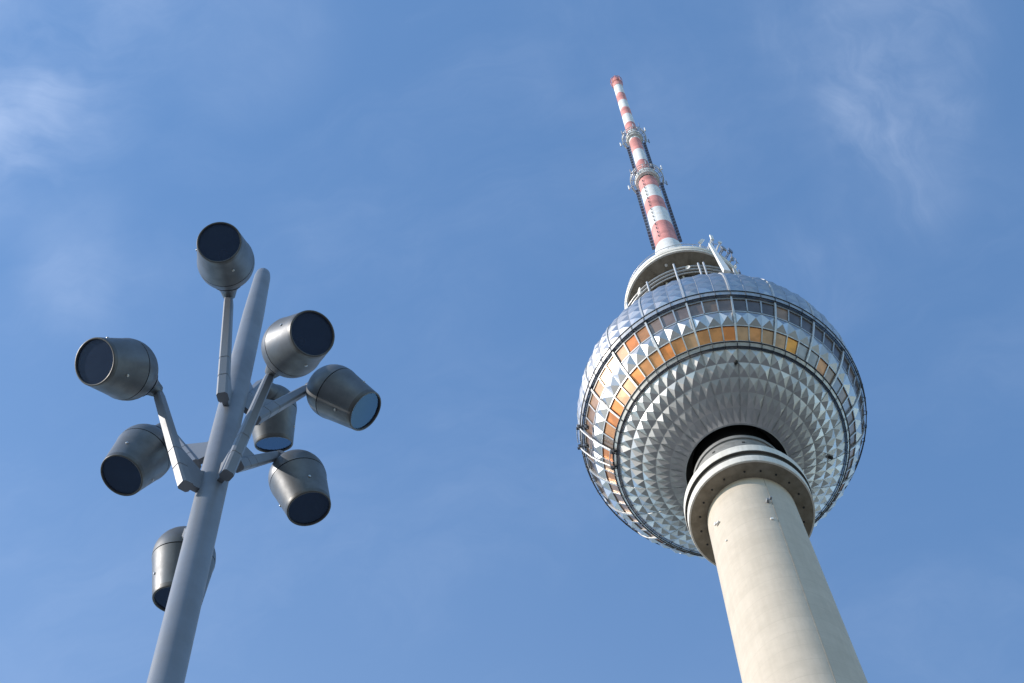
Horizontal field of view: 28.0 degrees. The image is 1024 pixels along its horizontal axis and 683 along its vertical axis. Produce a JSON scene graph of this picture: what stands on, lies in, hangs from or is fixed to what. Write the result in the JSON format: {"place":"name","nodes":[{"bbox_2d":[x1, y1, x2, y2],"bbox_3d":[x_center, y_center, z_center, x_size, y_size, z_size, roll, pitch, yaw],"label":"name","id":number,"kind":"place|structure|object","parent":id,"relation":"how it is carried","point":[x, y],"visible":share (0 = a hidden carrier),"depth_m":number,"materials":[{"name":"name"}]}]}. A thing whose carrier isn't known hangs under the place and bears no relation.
{"place":"outdoors","nodes":[
{"label":"outdoors","id":0,"kind":"place"},
{"bbox_2d":[75,222,380,682],"bbox_3d":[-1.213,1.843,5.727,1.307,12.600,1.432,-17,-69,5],"label":"street light mast","id":1,"kind":"object","parent":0,"point":[138,458],"visible":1,"depth_m":9.47,"materials":[{"name":"metal"}]},
{"bbox_2d":[0,0,1023,682],"label":"sky","id":2,"kind":"structure","parent":0,"point":[445,183],"materials":[{"name":"blue"}]},
{"bbox_2d":[577,75,867,682],"bbox_3d":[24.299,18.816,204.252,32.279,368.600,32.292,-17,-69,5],"label":"television tower","id":3,"kind":"structure","parent":0,"point":[721,403],"depth_m":217.63,"materials":[{"name":"concrete"}]},
{"bbox_2d":[576,424,616,469],"bbox_3d":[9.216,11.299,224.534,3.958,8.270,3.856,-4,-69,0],"label":"maintenance cradle","id":4,"kind":"object","parent":3,"relation":"hanging from","point":[612,450],"visible":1,"depth_m":224.62,"materials":[{"name":"metal"}]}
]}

